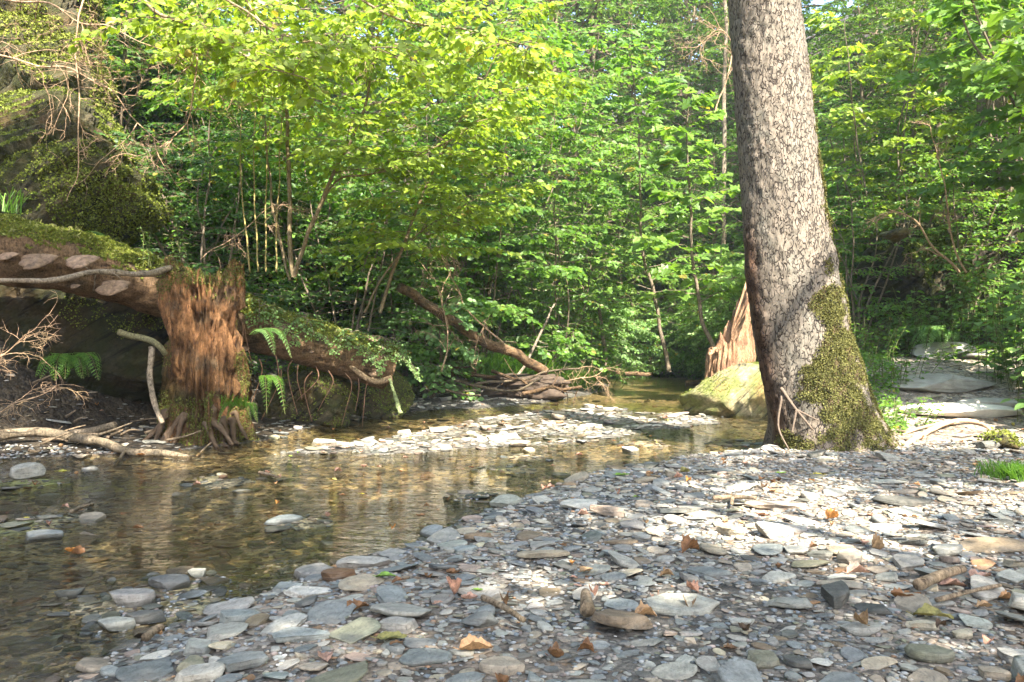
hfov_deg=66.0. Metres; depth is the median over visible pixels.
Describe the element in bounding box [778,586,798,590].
stone
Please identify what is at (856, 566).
dead leaf
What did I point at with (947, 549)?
stone
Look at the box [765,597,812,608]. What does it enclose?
stone
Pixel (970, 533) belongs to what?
stone
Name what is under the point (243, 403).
grass tuft
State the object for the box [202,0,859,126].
sky
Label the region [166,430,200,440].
litter stick
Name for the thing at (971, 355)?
path slab
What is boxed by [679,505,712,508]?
stone
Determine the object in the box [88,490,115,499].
stone
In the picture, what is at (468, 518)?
stone
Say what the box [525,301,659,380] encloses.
shrub
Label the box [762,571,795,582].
stone
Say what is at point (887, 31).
broadleaf tree
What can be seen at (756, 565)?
stone
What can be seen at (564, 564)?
stone
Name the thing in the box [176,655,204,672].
stone
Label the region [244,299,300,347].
bramble
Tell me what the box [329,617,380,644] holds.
stone
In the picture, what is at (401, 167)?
hazel
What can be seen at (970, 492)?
stone
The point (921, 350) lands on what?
path slab
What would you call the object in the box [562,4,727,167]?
broadleaf tree
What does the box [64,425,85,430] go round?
litter stick
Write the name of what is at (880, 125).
shrub
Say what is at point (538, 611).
stone
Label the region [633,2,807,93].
broadleaf tree
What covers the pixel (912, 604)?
stone
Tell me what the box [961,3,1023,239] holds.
maple shrub
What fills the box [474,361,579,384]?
driftwood
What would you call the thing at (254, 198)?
bamboo like shoot
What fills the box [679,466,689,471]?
dead leaf
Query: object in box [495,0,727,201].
broadleaf tree
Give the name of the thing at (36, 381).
litter stick
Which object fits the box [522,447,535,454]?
stone
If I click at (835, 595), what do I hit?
stone
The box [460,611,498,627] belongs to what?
stone
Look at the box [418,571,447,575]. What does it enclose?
stone
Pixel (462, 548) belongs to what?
stone
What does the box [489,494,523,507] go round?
stone
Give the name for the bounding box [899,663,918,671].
stone
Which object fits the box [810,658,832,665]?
stone
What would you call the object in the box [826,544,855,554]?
stone
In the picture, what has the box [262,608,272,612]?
stone
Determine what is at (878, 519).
stone
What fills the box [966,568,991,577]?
dead leaf
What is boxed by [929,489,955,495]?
stone
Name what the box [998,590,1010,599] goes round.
dead leaf
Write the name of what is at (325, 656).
dead leaf
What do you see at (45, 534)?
stone
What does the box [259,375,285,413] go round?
fern
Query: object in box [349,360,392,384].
broken branch
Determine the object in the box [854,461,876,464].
stone
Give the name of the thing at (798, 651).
stone
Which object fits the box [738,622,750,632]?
dead leaf
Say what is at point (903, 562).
stone
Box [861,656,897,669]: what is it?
stone
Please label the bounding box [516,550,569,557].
stone
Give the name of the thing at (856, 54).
broadleaf tree
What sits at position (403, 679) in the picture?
stone
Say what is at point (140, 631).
stone
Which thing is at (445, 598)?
stone
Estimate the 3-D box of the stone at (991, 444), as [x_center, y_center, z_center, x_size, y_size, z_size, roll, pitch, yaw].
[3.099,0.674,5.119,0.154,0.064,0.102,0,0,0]
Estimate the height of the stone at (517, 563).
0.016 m
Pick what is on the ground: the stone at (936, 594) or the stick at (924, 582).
the stone at (936, 594)
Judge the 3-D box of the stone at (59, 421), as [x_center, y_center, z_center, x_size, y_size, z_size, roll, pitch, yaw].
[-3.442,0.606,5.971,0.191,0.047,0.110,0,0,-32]
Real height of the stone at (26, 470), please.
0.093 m
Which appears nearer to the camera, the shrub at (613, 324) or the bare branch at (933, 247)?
the bare branch at (933, 247)
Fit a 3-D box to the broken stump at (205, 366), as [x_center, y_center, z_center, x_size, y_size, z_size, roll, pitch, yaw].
[-2.458,0.079,6.005,1.024,1.509,0.787,0,0,0]
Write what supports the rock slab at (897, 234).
on the ground
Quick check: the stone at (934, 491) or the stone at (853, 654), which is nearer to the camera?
the stone at (853, 654)
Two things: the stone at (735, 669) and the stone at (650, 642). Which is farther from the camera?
the stone at (650, 642)
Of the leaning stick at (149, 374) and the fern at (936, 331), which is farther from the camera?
the fern at (936, 331)
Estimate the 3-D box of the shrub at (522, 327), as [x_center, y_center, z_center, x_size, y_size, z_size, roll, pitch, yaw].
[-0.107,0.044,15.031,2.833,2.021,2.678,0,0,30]
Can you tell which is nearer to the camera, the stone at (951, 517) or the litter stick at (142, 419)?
the stone at (951, 517)
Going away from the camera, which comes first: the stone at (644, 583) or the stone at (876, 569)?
the stone at (644, 583)
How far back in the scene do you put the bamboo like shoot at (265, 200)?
7.19 m
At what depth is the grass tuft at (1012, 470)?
3.96 m
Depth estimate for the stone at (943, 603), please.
2.08 m
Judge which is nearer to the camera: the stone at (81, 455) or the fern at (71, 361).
the stone at (81, 455)
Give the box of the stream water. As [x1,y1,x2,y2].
[0,374,767,681]
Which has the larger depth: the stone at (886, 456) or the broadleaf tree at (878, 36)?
the broadleaf tree at (878, 36)
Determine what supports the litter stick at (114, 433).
on the ground
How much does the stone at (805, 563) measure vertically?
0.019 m
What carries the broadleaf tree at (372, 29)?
on the ground
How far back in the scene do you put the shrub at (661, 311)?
17.37 m
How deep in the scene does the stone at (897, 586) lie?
2.22 m
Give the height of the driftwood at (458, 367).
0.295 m
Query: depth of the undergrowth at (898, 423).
6.96 m
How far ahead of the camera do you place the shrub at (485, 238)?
12.27 m
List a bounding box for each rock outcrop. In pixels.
[0,0,119,118]
[0,85,175,244]
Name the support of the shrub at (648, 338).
on the ground
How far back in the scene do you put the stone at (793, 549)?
2.58 m
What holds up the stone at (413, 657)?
on the ground
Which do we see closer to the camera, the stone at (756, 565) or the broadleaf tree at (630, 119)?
the stone at (756, 565)
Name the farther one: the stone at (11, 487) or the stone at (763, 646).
the stone at (11, 487)
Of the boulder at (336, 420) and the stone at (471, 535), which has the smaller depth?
the stone at (471, 535)
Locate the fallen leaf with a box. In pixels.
[373,571,395,576]
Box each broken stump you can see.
[143,254,258,451]
[705,282,755,378]
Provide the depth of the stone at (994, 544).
2.60 m
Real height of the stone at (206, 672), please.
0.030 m
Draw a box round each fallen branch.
[0,264,172,292]
[0,422,192,467]
[66,422,117,433]
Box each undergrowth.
[17,1,453,373]
[154,15,1020,361]
[851,98,1023,359]
[861,353,908,433]
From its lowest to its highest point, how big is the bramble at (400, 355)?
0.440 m
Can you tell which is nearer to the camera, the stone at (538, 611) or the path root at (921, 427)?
the stone at (538, 611)
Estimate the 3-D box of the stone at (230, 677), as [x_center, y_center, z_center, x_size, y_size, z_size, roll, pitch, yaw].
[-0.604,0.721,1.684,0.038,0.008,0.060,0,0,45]
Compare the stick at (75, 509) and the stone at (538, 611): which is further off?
the stick at (75, 509)
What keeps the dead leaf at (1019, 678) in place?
on the shingle
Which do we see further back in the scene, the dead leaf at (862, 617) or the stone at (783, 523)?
the stone at (783, 523)
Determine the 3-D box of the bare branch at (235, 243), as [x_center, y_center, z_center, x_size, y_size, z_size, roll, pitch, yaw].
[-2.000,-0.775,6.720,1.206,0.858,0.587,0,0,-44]
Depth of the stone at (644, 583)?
2.24 m
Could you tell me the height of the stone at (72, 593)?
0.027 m
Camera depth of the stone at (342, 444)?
5.56 m
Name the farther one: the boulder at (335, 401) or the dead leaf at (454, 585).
the boulder at (335, 401)
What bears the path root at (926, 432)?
on the ground
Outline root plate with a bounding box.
[478,373,570,400]
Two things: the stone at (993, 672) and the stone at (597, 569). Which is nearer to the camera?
the stone at (993, 672)
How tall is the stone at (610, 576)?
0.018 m
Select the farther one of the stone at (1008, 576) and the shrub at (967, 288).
the shrub at (967, 288)
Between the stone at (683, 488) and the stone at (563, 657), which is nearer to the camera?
the stone at (563, 657)
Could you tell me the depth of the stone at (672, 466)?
4.49 m
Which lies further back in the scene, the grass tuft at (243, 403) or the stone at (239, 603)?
the grass tuft at (243, 403)
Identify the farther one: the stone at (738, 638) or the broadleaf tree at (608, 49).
the broadleaf tree at (608, 49)
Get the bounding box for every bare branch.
[0,1,196,198]
[0,290,62,383]
[0,380,88,432]
[4,0,278,128]
[26,0,116,200]
[104,48,254,179]
[200,201,337,275]
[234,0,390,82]
[400,258,462,371]
[424,216,504,369]
[552,360,623,403]
[669,0,732,110]
[860,198,959,272]
[905,120,966,272]
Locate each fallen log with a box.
[0,207,398,428]
[396,283,548,374]
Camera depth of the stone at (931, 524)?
2.89 m
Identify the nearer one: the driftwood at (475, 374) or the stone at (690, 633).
the stone at (690, 633)
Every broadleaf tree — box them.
[111,0,336,82]
[161,0,404,166]
[218,0,396,143]
[225,0,587,287]
[282,0,475,209]
[283,0,458,157]
[285,0,567,207]
[301,0,495,175]
[329,0,599,226]
[364,0,689,335]
[395,0,676,292]
[413,86,618,367]
[416,0,720,307]
[436,0,649,141]
[464,0,731,254]
[478,9,525,155]
[479,73,700,360]
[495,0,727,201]
[495,0,738,288]
[503,0,702,170]
[511,0,738,290]
[523,0,643,153]
[544,151,706,376]
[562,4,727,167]
[578,0,815,377]
[593,124,742,377]
[606,0,828,204]
[613,8,717,108]
[624,0,900,349]
[624,1,859,238]
[628,126,742,359]
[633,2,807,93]
[658,0,920,202]
[804,0,965,232]
[805,0,930,170]
[809,0,1014,278]
[817,0,975,150]
[841,0,920,63]
[871,2,1014,135]
[878,0,1020,111]
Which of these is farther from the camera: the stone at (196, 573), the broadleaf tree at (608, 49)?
the broadleaf tree at (608, 49)
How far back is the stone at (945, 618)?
1.98 m
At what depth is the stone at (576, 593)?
2.15 m
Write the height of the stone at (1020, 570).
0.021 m
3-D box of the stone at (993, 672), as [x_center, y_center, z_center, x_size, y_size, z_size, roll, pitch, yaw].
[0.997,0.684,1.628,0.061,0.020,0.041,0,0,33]
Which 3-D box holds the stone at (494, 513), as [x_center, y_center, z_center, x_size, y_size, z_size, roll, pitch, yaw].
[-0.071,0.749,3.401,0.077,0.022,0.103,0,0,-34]
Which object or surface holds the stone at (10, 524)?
on the ground
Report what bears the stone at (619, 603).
on the ground
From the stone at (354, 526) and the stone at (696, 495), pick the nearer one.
the stone at (354, 526)
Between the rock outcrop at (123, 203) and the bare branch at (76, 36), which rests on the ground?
the rock outcrop at (123, 203)
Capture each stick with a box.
[27,448,43,452]
[31,374,52,383]
[40,431,73,445]
[41,437,67,441]
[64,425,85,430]
[65,409,75,417]
[69,503,93,512]
[110,429,122,436]
[117,329,167,355]
[119,429,139,436]
[130,418,156,421]
[141,623,163,641]
[146,346,164,424]
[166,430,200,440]
[196,442,211,456]
[258,471,278,478]
[480,594,525,622]
[580,588,594,616]
[712,495,756,500]
[730,494,734,504]
[912,565,966,590]
[934,583,1001,602]
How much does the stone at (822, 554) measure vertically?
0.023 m
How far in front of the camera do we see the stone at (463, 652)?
1.76 m
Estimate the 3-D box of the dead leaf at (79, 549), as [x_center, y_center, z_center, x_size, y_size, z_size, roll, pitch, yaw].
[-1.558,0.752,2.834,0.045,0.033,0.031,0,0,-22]
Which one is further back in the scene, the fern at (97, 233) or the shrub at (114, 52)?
the shrub at (114, 52)
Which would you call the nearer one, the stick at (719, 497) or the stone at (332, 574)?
the stone at (332, 574)
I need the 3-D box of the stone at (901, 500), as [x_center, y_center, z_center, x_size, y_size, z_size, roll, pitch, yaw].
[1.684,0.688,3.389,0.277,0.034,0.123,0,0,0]
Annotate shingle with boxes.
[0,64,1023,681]
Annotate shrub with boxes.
[86,0,233,133]
[93,71,328,310]
[102,0,281,129]
[104,41,373,241]
[187,89,479,383]
[189,133,446,319]
[294,179,514,374]
[304,161,517,398]
[339,0,647,388]
[343,197,561,353]
[378,297,488,401]
[424,117,674,384]
[463,291,582,362]
[500,279,634,377]
[513,222,692,335]
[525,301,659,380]
[563,219,734,355]
[567,302,686,379]
[611,287,704,377]
[632,214,743,312]
[647,303,725,379]
[652,318,710,378]
[660,273,757,374]
[673,251,871,357]
[691,145,934,309]
[804,0,1023,347]
[814,81,976,329]
[823,164,966,349]
[828,197,953,320]
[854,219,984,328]
[886,0,1023,194]
[897,135,1023,331]
[903,0,1023,203]
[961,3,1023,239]
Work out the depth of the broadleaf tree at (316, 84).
18.88 m
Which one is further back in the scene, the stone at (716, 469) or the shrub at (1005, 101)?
the shrub at (1005, 101)
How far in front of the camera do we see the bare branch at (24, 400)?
4.92 m
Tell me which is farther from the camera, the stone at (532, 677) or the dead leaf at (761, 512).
the dead leaf at (761, 512)
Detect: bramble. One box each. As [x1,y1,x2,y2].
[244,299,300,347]
[285,312,340,359]
[327,328,386,377]
[368,336,422,381]
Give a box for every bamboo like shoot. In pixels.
[240,89,250,272]
[253,87,258,271]
[265,71,272,271]
[275,102,282,271]
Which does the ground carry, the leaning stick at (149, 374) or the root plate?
the leaning stick at (149, 374)
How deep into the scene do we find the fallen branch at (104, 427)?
5.82 m
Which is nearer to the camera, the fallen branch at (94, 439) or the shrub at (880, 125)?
the fallen branch at (94, 439)
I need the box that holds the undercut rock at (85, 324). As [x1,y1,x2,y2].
[0,285,247,403]
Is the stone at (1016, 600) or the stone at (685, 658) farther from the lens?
the stone at (1016, 600)
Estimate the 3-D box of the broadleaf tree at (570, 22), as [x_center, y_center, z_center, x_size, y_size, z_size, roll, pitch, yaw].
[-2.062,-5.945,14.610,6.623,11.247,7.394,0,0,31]
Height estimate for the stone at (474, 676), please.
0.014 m
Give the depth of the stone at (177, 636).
1.99 m
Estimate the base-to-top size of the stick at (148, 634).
0.026 m
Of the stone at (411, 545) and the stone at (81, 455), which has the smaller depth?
the stone at (411, 545)
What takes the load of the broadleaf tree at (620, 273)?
on the ground
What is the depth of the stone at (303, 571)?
2.58 m
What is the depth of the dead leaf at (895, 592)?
2.12 m
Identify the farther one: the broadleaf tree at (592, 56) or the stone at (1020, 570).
the broadleaf tree at (592, 56)
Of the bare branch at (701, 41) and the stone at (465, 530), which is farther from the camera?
the bare branch at (701, 41)
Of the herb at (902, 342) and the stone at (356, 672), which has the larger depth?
the herb at (902, 342)
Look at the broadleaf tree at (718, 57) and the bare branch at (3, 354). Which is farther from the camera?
the broadleaf tree at (718, 57)
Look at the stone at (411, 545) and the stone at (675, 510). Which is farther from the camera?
the stone at (675, 510)
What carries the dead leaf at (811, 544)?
on the ground
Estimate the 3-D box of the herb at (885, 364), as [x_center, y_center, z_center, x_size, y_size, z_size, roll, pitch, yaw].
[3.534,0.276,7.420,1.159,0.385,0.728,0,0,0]
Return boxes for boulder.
[255,365,358,426]
[323,410,350,428]
[355,371,414,419]
[678,360,766,419]
[977,427,1023,449]
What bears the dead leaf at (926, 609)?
on the ground
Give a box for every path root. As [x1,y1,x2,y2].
[899,421,958,435]
[902,418,991,445]
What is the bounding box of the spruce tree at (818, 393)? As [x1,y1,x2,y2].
[728,0,902,452]
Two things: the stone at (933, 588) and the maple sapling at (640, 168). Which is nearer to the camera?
the stone at (933, 588)
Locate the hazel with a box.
[138,0,590,313]
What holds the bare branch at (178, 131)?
attached to the overhanging branch at (223, 38)
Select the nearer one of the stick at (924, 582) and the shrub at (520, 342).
the stick at (924, 582)
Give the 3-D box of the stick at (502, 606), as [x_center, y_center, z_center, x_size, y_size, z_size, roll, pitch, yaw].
[-0.024,0.682,2.012,0.017,0.026,0.226,0,0,-28]
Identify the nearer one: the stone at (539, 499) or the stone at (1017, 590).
the stone at (1017, 590)
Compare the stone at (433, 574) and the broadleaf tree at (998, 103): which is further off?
the broadleaf tree at (998, 103)
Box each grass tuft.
[0,186,41,213]
[220,395,251,406]
[451,351,553,374]
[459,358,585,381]
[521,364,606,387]
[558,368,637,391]
[957,455,1023,481]
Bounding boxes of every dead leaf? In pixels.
[65,547,74,552]
[71,545,84,554]
[318,651,332,660]
[347,598,368,609]
[371,631,406,639]
[389,640,401,644]
[392,575,405,582]
[443,568,458,573]
[446,576,461,595]
[453,633,493,649]
[458,591,477,599]
[495,672,510,681]
[499,590,508,604]
[545,641,563,657]
[577,508,589,514]
[577,637,596,652]
[578,566,592,571]
[589,584,597,595]
[635,599,656,615]
[658,567,673,575]
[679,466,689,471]
[679,534,698,552]
[682,594,696,606]
[686,580,700,592]
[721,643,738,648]
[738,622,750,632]
[757,511,770,514]
[809,541,818,546]
[825,508,838,518]
[842,561,869,573]
[853,610,869,625]
[872,533,883,549]
[885,587,920,597]
[906,603,953,619]
[935,617,946,627]
[937,577,966,585]
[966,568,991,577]
[974,599,992,606]
[982,634,993,643]
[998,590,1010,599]
[1015,673,1023,681]
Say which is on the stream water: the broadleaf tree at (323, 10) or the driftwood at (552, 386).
the driftwood at (552, 386)
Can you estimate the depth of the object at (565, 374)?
11.39 m
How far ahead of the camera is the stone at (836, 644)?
1.79 m
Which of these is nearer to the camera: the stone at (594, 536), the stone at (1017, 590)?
the stone at (1017, 590)
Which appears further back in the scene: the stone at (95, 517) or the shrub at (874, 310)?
the shrub at (874, 310)
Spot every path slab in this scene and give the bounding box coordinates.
[888,374,997,392]
[899,402,1022,417]
[910,342,976,357]
[956,398,1023,408]
[959,349,1015,359]
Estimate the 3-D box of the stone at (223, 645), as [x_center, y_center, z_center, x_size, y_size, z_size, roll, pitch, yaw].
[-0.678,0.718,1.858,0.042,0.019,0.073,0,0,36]
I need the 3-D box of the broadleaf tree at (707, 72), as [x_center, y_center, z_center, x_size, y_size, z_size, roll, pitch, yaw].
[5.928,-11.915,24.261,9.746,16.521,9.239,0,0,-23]
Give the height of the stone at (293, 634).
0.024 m
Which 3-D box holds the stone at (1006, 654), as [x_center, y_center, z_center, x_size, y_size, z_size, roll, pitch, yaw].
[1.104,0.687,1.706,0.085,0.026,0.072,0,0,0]
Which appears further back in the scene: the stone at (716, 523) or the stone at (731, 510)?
the stone at (731, 510)
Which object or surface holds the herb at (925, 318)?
on the ground
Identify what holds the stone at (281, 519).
on the ground
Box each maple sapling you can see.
[523,98,694,369]
[570,28,740,371]
[633,81,745,346]
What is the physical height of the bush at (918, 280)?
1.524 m
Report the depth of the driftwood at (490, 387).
9.52 m
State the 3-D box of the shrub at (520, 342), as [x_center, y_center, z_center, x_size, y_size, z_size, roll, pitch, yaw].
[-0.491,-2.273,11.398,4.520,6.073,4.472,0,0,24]
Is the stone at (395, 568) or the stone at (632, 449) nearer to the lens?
the stone at (395, 568)
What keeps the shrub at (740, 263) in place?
on the ground
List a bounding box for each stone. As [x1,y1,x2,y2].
[0,515,7,522]
[0,521,34,527]
[1,486,22,489]
[8,634,63,657]
[9,462,45,479]
[24,529,63,542]
[46,419,70,423]
[54,588,84,598]
[73,454,91,457]
[75,657,109,672]
[78,512,106,523]
[80,466,100,474]
[81,613,101,623]
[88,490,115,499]
[98,616,135,630]
[100,665,118,676]
[101,611,120,617]
[109,588,155,607]
[114,662,127,666]
[115,656,173,681]
[124,609,165,624]
[132,625,167,636]
[139,650,171,660]
[141,603,162,609]
[142,440,165,444]
[148,574,190,590]
[156,552,188,559]
[160,634,184,643]
[166,566,193,574]
[173,662,225,681]
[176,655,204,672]
[177,590,206,600]
[183,637,211,656]
[186,622,218,625]
[187,568,205,578]
[198,585,226,590]
[200,577,229,585]
[202,596,254,615]
[206,622,247,640]
[208,641,235,649]
[214,673,242,681]
[216,651,269,671]
[219,609,258,622]
[244,613,269,627]
[260,612,307,634]
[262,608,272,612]
[262,671,288,678]
[264,514,302,525]
[264,526,289,531]
[271,626,329,642]
[273,581,302,588]
[277,658,299,670]
[281,610,298,616]
[283,585,330,597]
[294,562,332,579]
[294,595,317,607]
[294,644,317,652]
[294,678,304,681]
[298,660,328,670]
[304,574,320,581]
[305,660,367,681]
[306,599,355,623]
[311,438,335,446]
[321,567,355,581]
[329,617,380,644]
[330,441,348,447]
[336,556,390,568]
[338,574,384,591]
[340,522,385,529]
[340,594,363,600]
[343,652,370,661]
[370,603,431,616]
[374,563,418,573]
[376,584,406,602]
[378,548,405,556]
[379,616,418,633]
[380,638,397,648]
[386,643,404,654]
[396,677,412,681]
[399,648,452,666]
[403,637,436,647]
[404,543,421,548]
[413,552,434,560]
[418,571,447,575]
[419,472,434,479]
[420,524,442,537]
[422,590,440,592]
[426,527,460,542]
[428,563,457,568]
[429,426,448,432]
[430,593,453,605]
[437,539,467,547]
[445,671,481,681]
[447,617,461,622]
[449,648,474,655]
[453,545,477,552]
[456,527,482,534]
[457,585,502,599]
[458,564,480,572]
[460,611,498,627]
[462,515,480,522]
[464,532,491,539]
[469,556,490,559]
[474,605,494,615]
[478,656,524,676]
[483,512,502,515]
[487,548,505,553]
[488,435,507,441]
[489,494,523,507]
[500,425,524,430]
[507,560,527,566]
[509,440,530,446]
[512,541,527,545]
[516,530,542,540]
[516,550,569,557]
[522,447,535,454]
[524,491,548,496]
[525,506,544,513]
[527,671,542,681]
[530,541,554,548]
[530,609,547,615]
[532,495,552,504]
[533,519,550,524]
[539,587,560,596]
[541,546,554,549]
[551,653,571,661]
[552,560,576,568]
[560,499,596,509]
[562,545,581,551]
[564,471,588,482]
[571,523,588,525]
[572,586,597,599]
[574,564,610,575]
[581,487,601,492]
[582,531,601,542]
[589,504,623,516]
[591,609,652,629]
[592,640,609,649]
[601,572,626,581]
[603,539,637,543]
[604,598,638,609]
[607,486,625,489]
[608,550,638,567]
[613,544,632,552]
[618,568,642,575]
[619,519,643,529]
[622,446,639,454]
[627,581,656,585]
[629,638,660,645]
[633,532,650,540]
[634,476,656,482]
[634,500,653,506]
[635,671,652,677]
[636,509,656,511]
[644,462,658,468]
[644,593,719,616]
[647,546,669,553]
[651,485,673,496]
[651,661,697,679]
[652,478,669,486]
[659,508,698,512]
[663,463,688,468]
[663,514,686,523]
[665,470,683,477]
[673,535,694,539]
[674,484,693,491]
[675,654,695,662]
[678,631,702,635]
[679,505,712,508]
[683,492,705,497]
[684,511,720,516]
[687,566,732,577]
[695,656,719,672]
[699,543,726,554]
[704,468,731,471]
[713,520,732,526]
[716,524,743,535]
[716,656,762,681]
[721,508,740,511]
[725,483,758,489]
[726,634,746,641]
[727,471,744,473]
[730,617,754,624]
[742,475,762,480]
[745,501,807,508]
[747,650,779,668]
[749,562,765,567]
[751,642,776,649]
[752,543,783,555]
[755,521,793,539]
[760,444,780,450]
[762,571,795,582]
[764,616,775,622]
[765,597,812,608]
[769,521,789,524]
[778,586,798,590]
[783,545,808,554]
[783,654,812,669]
[784,516,817,523]
[786,525,806,532]
[786,641,804,648]
[791,560,829,567]
[793,649,810,656]
[807,450,825,457]
[807,550,833,558]
[810,613,834,617]
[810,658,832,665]
[816,579,862,589]
[819,671,864,681]
[821,580,849,608]
[823,488,847,495]
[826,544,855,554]
[827,573,856,578]
[831,641,845,647]
[836,531,853,536]
[836,548,862,564]
[839,485,868,491]
[839,621,881,636]
[840,646,867,661]
[841,510,857,516]
[844,525,870,533]
[850,590,868,596]
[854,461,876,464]
[854,603,892,614]
[859,637,889,642]
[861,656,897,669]
[865,566,889,573]
[869,674,884,681]
[870,479,907,483]
[870,523,901,531]
[871,495,931,506]
[871,515,886,522]
[875,451,900,460]
[875,572,897,581]
[882,533,902,535]
[883,583,910,588]
[887,506,925,515]
[888,489,917,494]
[892,554,924,570]
[894,592,931,614]
[896,540,927,544]
[896,551,922,556]
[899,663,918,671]
[904,643,954,663]
[905,620,938,630]
[907,668,947,681]
[908,473,932,476]
[908,518,949,530]
[913,567,965,581]
[924,591,953,598]
[925,583,938,591]
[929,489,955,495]
[929,598,955,605]
[930,616,949,620]
[932,543,962,555]
[937,495,957,502]
[942,514,960,520]
[952,628,972,638]
[955,490,983,494]
[958,530,989,536]
[958,551,975,557]
[958,614,992,629]
[959,537,1023,552]
[970,574,1004,600]
[971,559,995,569]
[972,608,988,615]
[974,518,999,519]
[975,440,1000,448]
[977,478,997,484]
[978,666,1011,681]
[986,511,1011,519]
[994,610,1023,621]
[996,569,1023,584]
[997,647,1023,664]
[998,509,1015,515]
[1003,559,1023,567]
[1007,592,1023,609]
[1011,589,1023,593]
[1015,568,1023,573]
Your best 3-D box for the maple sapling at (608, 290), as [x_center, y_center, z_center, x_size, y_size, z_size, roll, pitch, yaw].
[1.393,-1.831,14.222,3.156,4.738,2.834,0,0,36]
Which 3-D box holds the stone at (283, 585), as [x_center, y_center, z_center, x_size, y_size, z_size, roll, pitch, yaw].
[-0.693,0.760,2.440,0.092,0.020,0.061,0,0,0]
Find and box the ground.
[0,0,1023,681]
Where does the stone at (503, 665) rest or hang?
on the ground
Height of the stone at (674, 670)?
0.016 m
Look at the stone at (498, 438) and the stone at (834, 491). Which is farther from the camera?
the stone at (498, 438)
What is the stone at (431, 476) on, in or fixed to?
on the ground
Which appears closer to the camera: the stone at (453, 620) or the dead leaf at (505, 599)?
the stone at (453, 620)
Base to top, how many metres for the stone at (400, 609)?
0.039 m
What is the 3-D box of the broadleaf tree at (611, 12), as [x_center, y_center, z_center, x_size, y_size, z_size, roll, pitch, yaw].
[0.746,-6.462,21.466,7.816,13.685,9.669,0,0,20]
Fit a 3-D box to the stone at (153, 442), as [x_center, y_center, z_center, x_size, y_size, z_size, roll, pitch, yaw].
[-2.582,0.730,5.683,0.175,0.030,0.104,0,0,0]
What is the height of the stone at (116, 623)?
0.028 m
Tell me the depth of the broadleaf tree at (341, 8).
12.51 m
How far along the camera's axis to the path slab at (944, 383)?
7.02 m
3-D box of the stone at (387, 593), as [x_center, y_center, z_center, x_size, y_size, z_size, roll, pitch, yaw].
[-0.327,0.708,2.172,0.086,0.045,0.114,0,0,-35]
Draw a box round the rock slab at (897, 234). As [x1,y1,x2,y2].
[879,227,910,241]
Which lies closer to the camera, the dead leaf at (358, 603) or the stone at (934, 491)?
the dead leaf at (358, 603)
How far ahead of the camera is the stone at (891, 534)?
2.81 m
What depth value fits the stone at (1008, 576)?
2.27 m
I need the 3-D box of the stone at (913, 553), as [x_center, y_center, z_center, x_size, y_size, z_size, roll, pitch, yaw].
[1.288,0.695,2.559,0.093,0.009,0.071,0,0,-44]
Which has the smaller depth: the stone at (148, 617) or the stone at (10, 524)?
the stone at (148, 617)
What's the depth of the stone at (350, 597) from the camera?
2.21 m
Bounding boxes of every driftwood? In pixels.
[429,383,480,401]
[437,361,481,372]
[441,353,511,387]
[454,375,542,399]
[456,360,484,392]
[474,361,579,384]
[491,357,533,386]
[522,373,581,402]
[567,369,652,376]
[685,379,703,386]
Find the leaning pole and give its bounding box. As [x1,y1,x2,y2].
[517,303,555,373]
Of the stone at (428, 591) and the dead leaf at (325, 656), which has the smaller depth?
the dead leaf at (325, 656)
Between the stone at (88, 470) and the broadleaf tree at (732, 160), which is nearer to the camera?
the stone at (88, 470)
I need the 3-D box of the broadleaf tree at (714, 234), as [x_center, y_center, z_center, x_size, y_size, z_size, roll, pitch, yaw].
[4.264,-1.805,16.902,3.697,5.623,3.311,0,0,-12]
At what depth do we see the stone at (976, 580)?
2.18 m
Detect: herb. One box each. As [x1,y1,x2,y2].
[851,307,941,357]
[851,315,909,359]
[860,350,952,389]
[876,293,988,356]
[877,396,949,428]
[885,289,982,356]
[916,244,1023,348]
[925,344,1006,363]
[965,268,1023,390]
[985,321,1023,390]
[1000,307,1023,421]
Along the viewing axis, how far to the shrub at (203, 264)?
8.21 m
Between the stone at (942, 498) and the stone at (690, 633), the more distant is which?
the stone at (942, 498)
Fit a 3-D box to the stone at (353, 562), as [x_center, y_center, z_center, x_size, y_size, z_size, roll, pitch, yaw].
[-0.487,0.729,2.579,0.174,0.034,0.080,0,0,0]
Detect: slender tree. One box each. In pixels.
[396,10,404,185]
[519,0,584,285]
[649,0,724,242]
[720,0,727,308]
[922,0,933,94]
[972,7,991,125]
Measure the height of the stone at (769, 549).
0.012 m
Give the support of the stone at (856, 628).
on the ground
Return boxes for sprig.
[137,226,153,265]
[166,224,191,265]
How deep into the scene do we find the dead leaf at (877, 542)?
2.61 m
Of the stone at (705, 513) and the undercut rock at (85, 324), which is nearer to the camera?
the stone at (705, 513)
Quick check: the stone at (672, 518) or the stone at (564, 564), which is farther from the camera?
the stone at (672, 518)
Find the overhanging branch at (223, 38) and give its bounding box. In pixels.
[68,0,574,137]
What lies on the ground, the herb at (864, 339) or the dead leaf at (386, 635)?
the herb at (864, 339)
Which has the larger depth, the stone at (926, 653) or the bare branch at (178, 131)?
the bare branch at (178, 131)
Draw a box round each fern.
[35,352,101,380]
[89,230,104,235]
[217,402,257,424]
[249,328,291,357]
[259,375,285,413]
[884,325,958,349]
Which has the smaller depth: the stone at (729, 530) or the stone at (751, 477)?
the stone at (729, 530)
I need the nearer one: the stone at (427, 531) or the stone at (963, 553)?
the stone at (963, 553)
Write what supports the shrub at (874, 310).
on the ground
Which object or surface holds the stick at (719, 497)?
on the ground
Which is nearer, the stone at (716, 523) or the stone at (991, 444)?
the stone at (716, 523)
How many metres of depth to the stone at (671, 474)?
4.14 m

